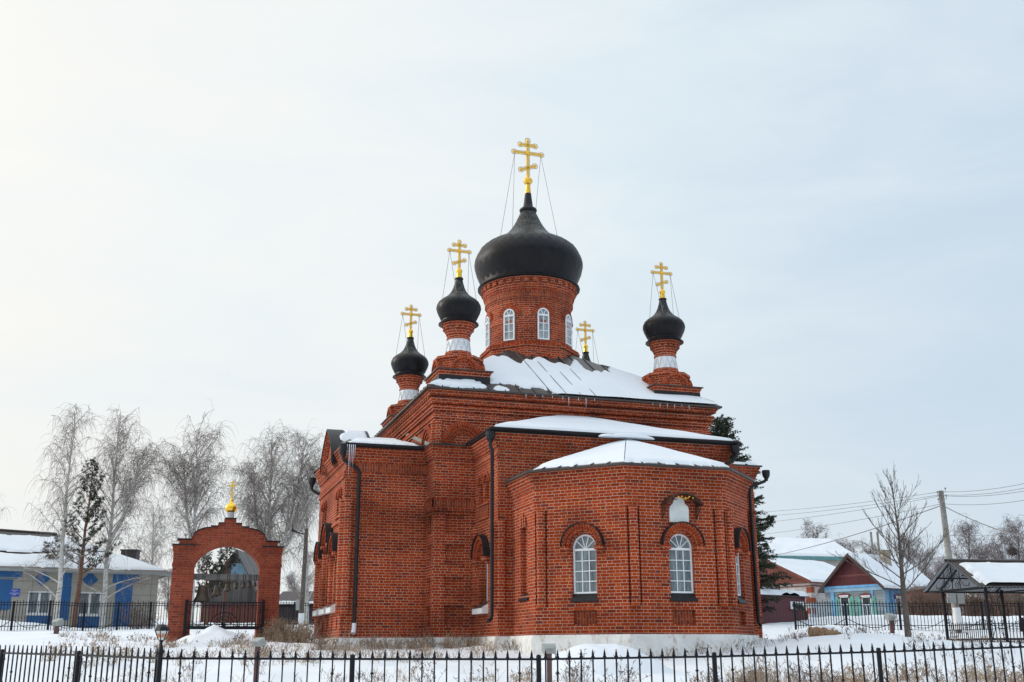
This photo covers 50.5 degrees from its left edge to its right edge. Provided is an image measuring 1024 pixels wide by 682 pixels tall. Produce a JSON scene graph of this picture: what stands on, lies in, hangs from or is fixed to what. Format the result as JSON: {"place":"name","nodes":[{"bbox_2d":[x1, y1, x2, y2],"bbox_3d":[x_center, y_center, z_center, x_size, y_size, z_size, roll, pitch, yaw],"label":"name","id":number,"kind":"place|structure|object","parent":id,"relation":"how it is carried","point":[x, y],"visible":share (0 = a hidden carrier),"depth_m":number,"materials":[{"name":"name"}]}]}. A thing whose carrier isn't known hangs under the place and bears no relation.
{"place":"outdoors","nodes":[
{"label":"outdoors","id":0,"kind":"place"},
{"bbox_2d":[0,615,1023,681],"bbox_3d":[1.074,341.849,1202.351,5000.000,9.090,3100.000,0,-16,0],"label":"ground","id":1,"kind":"structure","parent":0,"point":[25,637],"depth_m":24.49,"materials":[{"name":"white snow"}]},
{"bbox_2d":[41,540,58,559],"bbox_3d":[-25.102,13.434,59.120,1.448,5.072,1.918,0,-16,0],"label":"pine tree","id":2,"kind":"object","parent":1,"relation":"on","point":[47,553],"visible":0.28,"depth_m":59.19,"materials":[{"name":"plant"}]},
{"bbox_2d":[52,618,63,633],"bbox_3d":[-18.262,11.779,43.459,0.424,1.289,0.329,-9,-18,27],"label":"floodlight","id":3,"kind":"object","parent":1,"relation":"on","point":[57,623],"visible":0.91,"depth_m":43.47,"materials":[{"name":"grey plastic"}]},
{"bbox_2d":[9,404,120,619],"bbox_3d":[-22.879,9.078,55.833,5.149,11.902,4.599,9,-18,-29],"label":"birch tree","id":4,"kind":"object","parent":1,"relation":"on","point":[62,562],"visible":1,"depth_m":55.51,"materials":[{"name":"grey plant"}]},
{"bbox_2d":[0,529,171,627],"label":"school building","id":5,"kind":"structure","parent":1,"relation":"on","point":[16,546],"depth_m":59.04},
{"bbox_2d":[25,591,50,614],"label":"window","id":6,"kind":"structure","parent":5,"relation":"in","point":[37,596],"depth_m":57.75,"materials":[{"name":"white glass"}]},
{"bbox_2d":[78,592,100,615],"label":"window","id":7,"kind":"structure","parent":5,"relation":"in","point":[83,597],"depth_m":58.87,"materials":[{"name":"white glass"}]},
{"bbox_2d":[53,457,120,627],"bbox_3d":[-22.290,10.575,56.229,2.632,9.252,3.168,-9,-18,27],"label":"pine tree","id":8,"kind":"object","parent":1,"relation":"on","point":[86,520],"visible":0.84,"depth_m":56.47,"materials":[{"name":"green plant"}]},
{"bbox_2d":[67,404,184,628],"bbox_3d":[-20.656,9.449,57.633,6.297,12.203,5.471,0,-16,0],"label":"birch tree","id":9,"kind":"object","parent":1,"relation":"on","point":[125,496],"visible":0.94,"depth_m":57.87,"materials":[{"name":"grey plant"}]},
{"bbox_2d":[118,600,160,628],"bbox_3d":[-18.694,13.692,54.468,2.150,1.639,2.686,0,-16,0],"label":"shrub","id":10,"kind":"object","parent":1,"relation":"on","point":[137,615],"visible":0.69,"depth_m":54.15,"materials":[{"name":"brown plant"}]},
{"bbox_2d":[114,493,183,615],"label":"birch tree","id":11,"kind":"object","parent":1,"relation":"on","point":[153,542],"visible":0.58,"depth_m":75.07,"materials":[{"name":"grey plant"}]},
{"bbox_2d":[0,599,312,630],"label":"iron fence","id":12,"kind":"object","parent":1,"relation":"on","point":[50,604],"visible":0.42,"depth_m":51.00,"materials":[{"name":"black metal"}]},
{"bbox_2d":[157,569,171,619],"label":"tree","id":13,"kind":"object","parent":1,"relation":"on","point":[166,586],"visible":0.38,"depth_m":136.70,"materials":[{"name":"grey plant"}]},
{"bbox_2d":[143,398,242,623],"bbox_3d":[-17.741,9.647,59.840,5.668,12.865,5.068,-5,-17,16],"label":"birch tree","id":14,"kind":"object","parent":1,"relation":"on","point":[188,492],"visible":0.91,"depth_m":60.05,"materials":[{"name":"grey plant"}]},
{"bbox_2d":[165,624,251,646],"bbox_3d":[-8.841,8.749,32.037,3.200,0.735,2.600,0,-16,0],"label":"snow heap","id":15,"kind":"object","parent":1,"relation":"on","point":[204,637],"visible":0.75,"depth_m":31.43,"materials":[{"name":"white snow"}]},
{"bbox_2d":[195,551,226,623],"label":"pine tree","id":16,"kind":"object","parent":1,"relation":"on","point":[211,571],"visible":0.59,"depth_m":67.48,"materials":[{"name":"green plant"}]},
{"bbox_2d":[183,600,264,636],"bbox_3d":[-9.013,8.810,33.973,2.460,1.345,0.120,5,-17,-17],"label":"iron railing","id":17,"kind":"object","parent":1,"relation":"on","point":[223,626],"visible":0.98,"depth_m":34.02,"materials":[{"name":"black metal"}]},
{"bbox_2d":[208,547,240,623],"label":"pine tree","id":18,"kind":"object","parent":1,"relation":"on","point":[226,567],"visible":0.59,"depth_m":68.69,"materials":[{"name":"green plant"}]},
{"bbox_2d":[166,481,284,641],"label":"gate","id":19,"kind":"structure","parent":1,"relation":"on","point":[260,549],"depth_m":34.68,"materials":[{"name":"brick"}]},
{"bbox_2d":[193,579,210,601],"bbox_3d":[-9.816,7.854,34.462,0.569,0.937,0.569,5,-17,-17],"label":"bell","id":20,"kind":"object","parent":19,"relation":"hanging from","point":[202,594],"visible":0.94,"depth_m":34.28,"materials":[{"name":"brown metal"}]},
{"bbox_2d":[211,573,221,596],"bbox_3d":[-9.398,7.792,34.619,0.343,0.736,0.343,5,-17,-17],"label":"bell","id":21,"kind":"object","parent":19,"relation":"hanging from","point":[217,591],"visible":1,"depth_m":34.50,"materials":[{"name":"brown metal"}]},
{"bbox_2d":[223,574,230,591],"bbox_3d":[-9.093,7.749,34.732,0.265,0.592,0.265,5,-17,-17],"label":"bell","id":22,"kind":"object","parent":19,"relation":"hanging from","point":[227,588],"visible":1,"depth_m":34.64,"materials":[{"name":"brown metal"}]},
{"bbox_2d":[241,574,245,588],"bbox_3d":[-8.621,7.731,34.892,0.181,0.472,0.202,5,-17,-17],"label":"bell","id":23,"kind":"object","parent":19,"relation":"hanging from","point":[243,586],"visible":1,"depth_m":34.82,"materials":[{"name":"brown metal"}]},
{"bbox_2d":[194,549,257,622],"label":"old house","id":24,"kind":"structure","parent":1,"relation":"on","point":[242,566],"depth_m":76.06,"materials":[{"name":"grey wood"}]},
{"bbox_2d":[252,637,265,681],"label":"floodlight","id":25,"kind":"object","parent":1,"relation":"on","point":[258,643],"visible":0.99,"depth_m":20.63,"materials":[{"name":"grey plastic"}]},
{"bbox_2d":[214,418,322,597],"bbox_3d":[-12.918,10.353,61.521,7.934,12.293,6.219,0,-16,0],"label":"birch tree","id":26,"kind":"object","parent":1,"relation":"on","point":[255,481],"visible":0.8,"depth_m":61.63,"materials":[{"name":"grey plant"}]},
{"bbox_2d":[253,616,297,641],"bbox_3d":[-7.040,8.681,32.792,1.587,0.838,1.620,0,-16,0],"label":"shrub","id":27,"kind":"object","parent":1,"relation":"on","point":[279,625],"visible":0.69,"depth_m":32.67,"materials":[{"name":"brown plant"}]},
{"bbox_2d":[283,570,300,590],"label":"tree","id":28,"kind":"object","parent":1,"relation":"on","point":[292,577],"visible":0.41,"depth_m":147.01,"materials":[{"name":"grey plant"}]},
{"bbox_2d":[278,591,313,624],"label":"brown shed","id":29,"kind":"structure","parent":1,"relation":"on","point":[289,596],"depth_m":68.02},
{"bbox_2d":[272,617,322,642],"bbox_3d":[-6.272,8.610,32.369,1.717,0.798,1.361,5,-17,-17],"label":"shrub","id":30,"kind":"object","parent":1,"relation":"on","point":[303,633],"visible":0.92,"depth_m":32.24,"materials":[{"name":"brown plant"}]},
{"bbox_2d":[291,528,307,625],"bbox_3d":[-10.445,11.802,52.713,0.846,5.398,0.430,0,-16,0],"label":"utility pole","id":31,"kind":"object","parent":1,"relation":"on","point":[300,603],"visible":0.88,"depth_m":52.75,"materials":[{"name":"grey concrete"}]},
{"bbox_2d":[282,480,319,623],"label":"birch tree","id":32,"kind":"object","parent":1,"relation":"on","point":[309,581],"visible":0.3,"depth_m":66.63,"materials":[{"name":"grey plant"}]},
{"bbox_2d":[0,638,1023,681],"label":"iron fence","id":33,"kind":"object","parent":1,"relation":"on","point":[158,658],"visible":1,"depth_m":13.27,"materials":[{"name":"black metal"}]},
{"bbox_2d":[154,623,169,652],"bbox_3d":[-3.957,3.350,12.255,0.153,0.345,0.177,0,-16,0],"label":"post lantern","id":34,"kind":"object","parent":33,"relation":"attached to","point":[162,630],"visible":1,"depth_m":12.22,"materials":[{"name":"black metal"}]},
{"bbox_2d":[308,138,769,655],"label":"brick church","id":35,"kind":"structure","parent":1,"relation":"on","point":[531,479],"depth_m":30.78,"materials":[{"name":"brick"}]},
{"bbox_2d":[312,542,325,615],"bbox_3d":[-5.976,7.462,34.089,0.450,2.282,1.164,5,-17,-17],"label":"window","id":36,"kind":"structure","parent":35,"relation":"in","point":[317,557],"depth_m":34.10,"materials":[{"name":"glass"}]},
{"bbox_2d":[318,523,332,614],"bbox_3d":[-5.545,6.882,32.848,0.450,2.712,1.304,5,-17,-17],"label":"window","id":37,"kind":"structure","parent":35,"relation":"in","point":[326,528],"depth_m":32.92,"materials":[{"name":"red glass"}]},
{"bbox_2d":[326,532,337,612],"bbox_3d":[-5.111,6.714,31.490,0.450,2.282,1.164,5,-17,-17],"label":"window","id":38,"kind":"structure","parent":35,"relation":"in","point":[332,541],"depth_m":31.37,"materials":[{"name":"red glass"}]},
{"bbox_2d":[470,535,489,614],"bbox_3d":[-0.756,6.423,29.905,0.460,2.142,1.284,5,-17,-17],"label":"window","id":39,"kind":"structure","parent":35,"relation":"in","point":[479,541],"depth_m":29.89,"materials":[{"name":"red glass"}]},
{"bbox_2d":[485,312,492,348],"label":"window","id":40,"kind":"structure","parent":35,"relation":"in","point":[489,317],"depth_m":38.02,"materials":[{"name":"white glass"}]},
{"bbox_2d":[500,304,519,342],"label":"window","id":41,"kind":"structure","parent":35,"relation":"in","point":[509,328],"depth_m":37.20,"materials":[{"name":"white glass"}]},
{"bbox_2d":[532,303,552,341],"bbox_3d":[1.057,-0.620,37.167,0.750,1.375,0.194,5,-17,-17],"label":"window","id":42,"kind":"structure","parent":35,"relation":"in","point":[545,310],"depth_m":37.12,"materials":[{"name":"white glass"}]},
{"bbox_2d":[562,310,572,347],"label":"window","id":43,"kind":"structure","parent":35,"relation":"in","point":[566,314],"depth_m":37.81,"materials":[{"name":"white glass"}]},
{"bbox_2d":[559,522,604,601],"bbox_3d":[1.749,5.388,26.459,1.134,1.897,0.340,-8,-18,26],"label":"window","id":44,"kind":"structure","parent":35,"relation":"in","point":[585,549],"depth_m":26.55,"materials":[{"name":"white glass"}]},
{"bbox_2d":[660,521,704,601],"bbox_3d":[4.136,5.359,26.383,1.134,1.897,0.340,5,-17,-17],"label":"window","id":45,"kind":"structure","parent":35,"relation":"in","point":[679,548],"depth_m":26.48,"materials":[{"name":"white glass"}]},
{"bbox_2d":[734,527,751,603],"bbox_3d":[5.798,5.701,27.596,0.340,1.897,1.134,-8,-18,26],"label":"window","id":46,"kind":"structure","parent":35,"relation":"in","point":[740,533],"depth_m":27.80,"materials":[{"name":"white glass"}]},
{"bbox_2d":[541,644,555,681],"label":"floodlight","id":47,"kind":"object","parent":1,"relation":"on","point":[550,649],"visible":0.92,"depth_m":18.67,"materials":[{"name":"grey plastic"}]},
{"bbox_2d":[524,643,676,675],"bbox_3d":[1.840,6.675,22.635,3.500,0.707,2.400,0,-16,0],"label":"snow heap","id":48,"kind":"object","parent":1,"relation":"on","point":[610,649],"visible":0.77,"depth_m":22.06,"materials":[{"name":"white snow"}]},
{"bbox_2d":[707,413,805,613],"bbox_3d":[10.466,8.976,54.600,6.984,10.855,7.444,8,-18,-25],"label":"spruce tree","id":49,"kind":"object","parent":1,"relation":"on","point":[724,431],"visible":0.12,"depth_m":53.87,"materials":[{"name":"green plant"}]},
{"bbox_2d":[760,587,808,623],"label":"metal shed","id":50,"kind":"structure","parent":1,"relation":"on","point":[783,612],"depth_m":51.90,"materials":[{"name":"brown paint"}]},
{"bbox_2d":[790,601,803,608],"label":"sign","id":51,"kind":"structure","parent":50,"relation":"in","point":[791,602],"depth_m":52.30,"materials":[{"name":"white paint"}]},
{"bbox_2d":[759,558,835,617],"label":"brick house","id":52,"kind":"structure","parent":1,"relation":"on","point":[809,577],"depth_m":91.65,"materials":[{"name":"white brick"}]},
{"bbox_2d":[757,527,850,566],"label":"distant house","id":53,"kind":"structure","parent":1,"relation":"on","point":[785,545],"depth_m":111.48,"materials":[{"name":"white paint"}]},
{"bbox_2d":[768,625,861,638],"bbox_3d":[11.732,10.801,39.544,5.200,0.915,4.000,0,-16,0],"label":"snow heap","id":54,"kind":"object","parent":1,"relation":"on","point":[803,630],"visible":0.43,"depth_m":39.16,"materials":[{"name":"white snow"}]},
{"bbox_2d":[800,518,829,538],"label":"tree","id":55,"kind":"object","parent":1,"relation":"on","point":[814,533],"visible":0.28,"depth_m":148.24,"materials":[{"name":"grey plant"}]},
{"bbox_2d":[835,533,866,552],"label":"tree","id":56,"kind":"object","parent":1,"relation":"on","point":[846,545],"visible":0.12,"depth_m":132.34,"materials":[{"name":"grey plant"}]},
{"bbox_2d":[811,602,897,617],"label":"picket fence","id":57,"kind":"object","parent":1,"relation":"on","point":[880,605],"visible":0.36,"depth_m":70.83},
{"bbox_2d":[860,542,882,554],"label":"tree","id":58,"kind":"object","parent":1,"relation":"on","point":[867,550],"visible":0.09,"depth_m":139.31,"materials":[{"name":"grey plant"}]},
{"bbox_2d":[818,532,930,615],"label":"wooden house","id":59,"kind":"structure","parent":1,"relation":"on","point":[847,582],"depth_m":80.20,"materials":[{"name":"blue paint"}]},
{"bbox_2d":[834,593,854,615],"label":"window","id":60,"kind":"structure","parent":59,"relation":"in","point":[849,599],"depth_m":80.35,"materials":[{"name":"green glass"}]},
{"bbox_2d":[856,593,876,615],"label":"window","id":61,"kind":"structure","parent":59,"relation":"in","point":[865,599],"depth_m":78.97,"materials":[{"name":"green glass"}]},
{"bbox_2d":[894,594,902,614],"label":"window","id":62,"kind":"structure","parent":59,"relation":"in","point":[899,595],"depth_m":78.88,"materials":[{"name":"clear glass"}]},
{"bbox_2d":[828,462,951,636],"bbox_3d":[10.735,5.807,29.693,3.153,5.100,2.678,4,-17,-14],"label":"bare tree","id":63,"kind":"object","parent":1,"relation":"on","point":[902,585],"visible":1,"depth_m":29.57,"materials":[{"name":"brown plant"}]},
{"bbox_2d":[884,613,895,633],"bbox_3d":[14.891,11.240,42.542,0.403,1.103,0.313,8,-18,-27],"label":"floodlight","id":64,"kind":"object","parent":1,"relation":"on","point":[891,617],"visible":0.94,"depth_m":42.52,"materials":[{"name":"grey plastic"}]},
{"bbox_2d":[793,600,1023,631],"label":"iron fence","id":65,"kind":"object","parent":1,"relation":"on","point":[1018,606],"visible":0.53,"depth_m":46.09,"materials":[{"name":"black metal"}]},
{"bbox_2d":[891,533,933,578],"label":"tree","id":66,"kind":"object","parent":1,"relation":"on","point":[910,549],"visible":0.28,"depth_m":125.26,"materials":[{"name":"grey plant"}]},
{"bbox_2d":[891,578,949,615],"bbox_3d":[22.082,13.891,58.489,3.004,2.286,3.405,-15,-22,41],"label":"shrub","id":67,"kind":"object","parent":1,"relation":"on","point":[923,598],"visible":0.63,"depth_m":58.05,"materials":[{"name":"brown plant"}]},
{"bbox_2d":[907,545,941,579],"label":"tree","id":68,"kind":"object","parent":1,"relation":"on","point":[925,569],"visible":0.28,"depth_m":147.92,"materials":[{"name":"grey plant"}]},
{"bbox_2d":[906,586,949,614],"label":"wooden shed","id":69,"kind":"structure","parent":1,"relation":"on","point":[920,587],"depth_m":73.86,"materials":[{"name":"brown wood"}]},
{"bbox_2d":[929,556,944,573],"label":"tree","id":70,"kind":"object","parent":1,"relation":"on","point":[939,565],"visible":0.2,"depth_m":143.10,"materials":[{"name":"grey plant"}]},
{"bbox_2d":[915,593,964,615],"bbox_3d":[23.558,14.646,60.372,2.873,2.018,2.962,-12,-20,35],"label":"shrub","id":71,"kind":"object","parent":1,"relation":"on","point":[949,612],"visible":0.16,"depth_m":59.87,"materials":[{"name":"brown plant"}]},
{"bbox_2d":[936,487,964,632],"bbox_3d":[18.427,9.199,45.445,0.683,6.295,1.308,-8,-18,24],"label":"utility pole","id":72,"kind":"object","parent":1,"relation":"on","point":[955,600],"visible":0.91,"depth_m":45.51,"materials":[{"name":"concrete"}]},
{"bbox_2d":[759,506,939,558],"bbox_3d":[17.248,10.966,59.674,0.044,0.342,27.311,1,-16,-5],"label":"power line","id":73,"kind":"object","parent":72,"relation":"attached to","point":[858,533],"visible":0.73,"depth_m":55.23,"materials":[{"name":"metal"}]},
{"bbox_2d":[759,488,1023,516],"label":"power line","id":74,"kind":"object","parent":72,"relation":"attached to","point":[895,501],"visible":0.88,"depth_m":50.81,"materials":[{"name":"metal"}]},
{"bbox_2d":[766,483,1023,511],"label":"power line","id":75,"kind":"object","parent":72,"relation":"attached to","point":[907,496],"visible":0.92,"depth_m":48.74,"materials":[{"name":"metal"}]},
{"bbox_2d":[768,500,1023,533],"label":"power line","id":76,"kind":"object","parent":72,"relation":"attached to","point":[908,510],"visible":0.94,"depth_m":48.39,"materials":[{"name":"metal"}]},
{"bbox_2d":[774,491,1022,521],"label":"power line","id":77,"kind":"object","parent":72,"relation":"attached to","point":[914,500],"visible":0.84,"depth_m":47.92,"materials":[{"name":"metal"}]},
{"bbox_2d":[952,534,1011,535],"bbox_3d":[23.589,9.372,52.688,0.020,1.492,16.877,-12,-20,35],"label":"power line","id":78,"kind":"object","parent":72,"relation":"attached to","point":[973,535],"visible":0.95,"depth_m":48.76,"materials":[{"name":"metal"}]},
{"bbox_2d":[945,506,1023,537],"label":"power line","id":79,"kind":"object","parent":72,"relation":"attached to","point":[984,524],"visible":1,"depth_m":42.91,"materials":[{"name":"metal"}]},
{"bbox_2d":[936,515,1000,595],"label":"tree","id":80,"kind":"object","parent":1,"relation":"on","point":[962,528],"visible":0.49,"depth_m":127.76,"materials":[{"name":"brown plant"}]},
{"bbox_2d":[923,559,1023,642],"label":"entrance canopy","id":81,"kind":"object","parent":1,"relation":"on","point":[996,576],"visible":0.91,"depth_m":39.83,"materials":[{"name":"black metal"}]},
{"bbox_2d":[937,593,1009,615],"bbox_3d":[27.266,15.409,64.404,5.093,2.697,4.660,0,-16,0],"label":"shrub","id":82,"kind":"object","parent":1,"relation":"on","point":[971,597],"visible":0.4,"depth_m":63.54,"materials":[{"name":"brown plant"}]},
{"bbox_2d":[946,618,1023,641],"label":"iron fence","id":83,"kind":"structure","parent":1,"relation":"on","point":[995,623],"depth_m":38.53,"materials":[{"name":"black metal"}]},
{"bbox_2d":[972,544,999,594],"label":"tree","id":84,"kind":"object","parent":1,"relation":"on","point":[978,555],"visible":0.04,"depth_m":138.06,"materials":[{"name":"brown plant"}]},
{"bbox_2d":[963,593,1021,615],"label":"shrub","id":85,"kind":"object","parent":1,"relation":"on","point":[995,599],"visible":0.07,"depth_m":65.59,"materials":[{"name":"brown plant"}]},
{"bbox_2d":[974,534,1013,615],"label":"tree","id":86,"kind":"object","parent":1,"relation":"on","point":[998,546],"visible":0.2,"depth_m":136.56,"materials":[{"name":"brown plant"}]},
{"bbox_2d":[983,593,1023,615],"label":"shrub","id":87,"kind":"object","parent":1,"relation":"on","point":[1012,606],"visible":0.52,"depth_m":62.03,"materials":[{"name":"brown plant"}]},
{"bbox_2d":[986,515,1023,599],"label":"tree","id":88,"kind":"object","parent":1,"relation":"on","point":[1017,539],"visible":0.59,"depth_m":124.89,"materials":[{"name":"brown plant"}]},
{"bbox_2d":[1005,547,1018,556],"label":"bird nest","id":89,"kind":"object","parent":88,"relation":"on","point":[1011,551],"visible":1,"depth_m":123.88,"materials":[{"name":"brown plant"}]},
{"bbox_2d":[0,0,1023,619],"label":"sky","id":90,"kind":"structure","parent":0,"point":[238,205],"materials":[{"name":"white"}]},
{"bbox_2d":[41,622,1023,681],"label":"dry grass","id":91,"kind":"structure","parent":0,"point":[760,675],"depth_m":24.52,"materials":[{"name":"brown plant"}]}
]}

